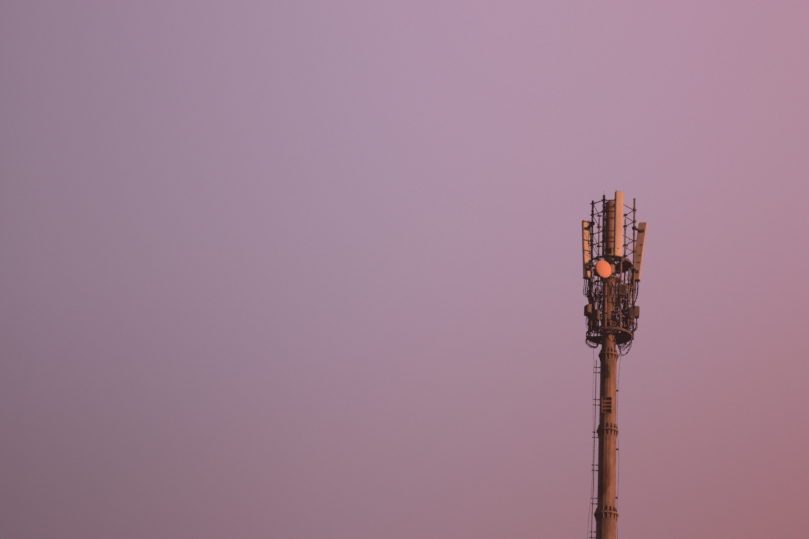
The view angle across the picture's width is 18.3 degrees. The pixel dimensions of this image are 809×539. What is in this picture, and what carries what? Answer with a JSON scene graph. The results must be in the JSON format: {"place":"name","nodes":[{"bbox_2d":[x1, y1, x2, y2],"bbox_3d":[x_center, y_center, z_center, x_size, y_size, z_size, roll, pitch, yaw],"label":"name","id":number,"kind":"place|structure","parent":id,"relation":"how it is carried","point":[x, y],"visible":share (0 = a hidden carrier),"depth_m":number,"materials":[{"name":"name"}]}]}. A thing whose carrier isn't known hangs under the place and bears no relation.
{"place":"outdoors","nodes":[
{"label":"outdoors","id":0,"kind":"place"},
{"bbox_2d":[0,0,808,538],"label":"sky","id":1,"kind":"structure","parent":0,"point":[270,269],"materials":[{"name":"purple"}]},
{"label":"ground","id":2,"kind":"structure","parent":0,"visible":0},
{"bbox_2d":[582,191,646,538],"bbox_3d":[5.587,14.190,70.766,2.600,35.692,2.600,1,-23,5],"label":"cell tower","id":3,"kind":"structure","parent":2,"relation":"on","point":[613,297],"depth_m":75.74,"materials":[{"name":"metal"}]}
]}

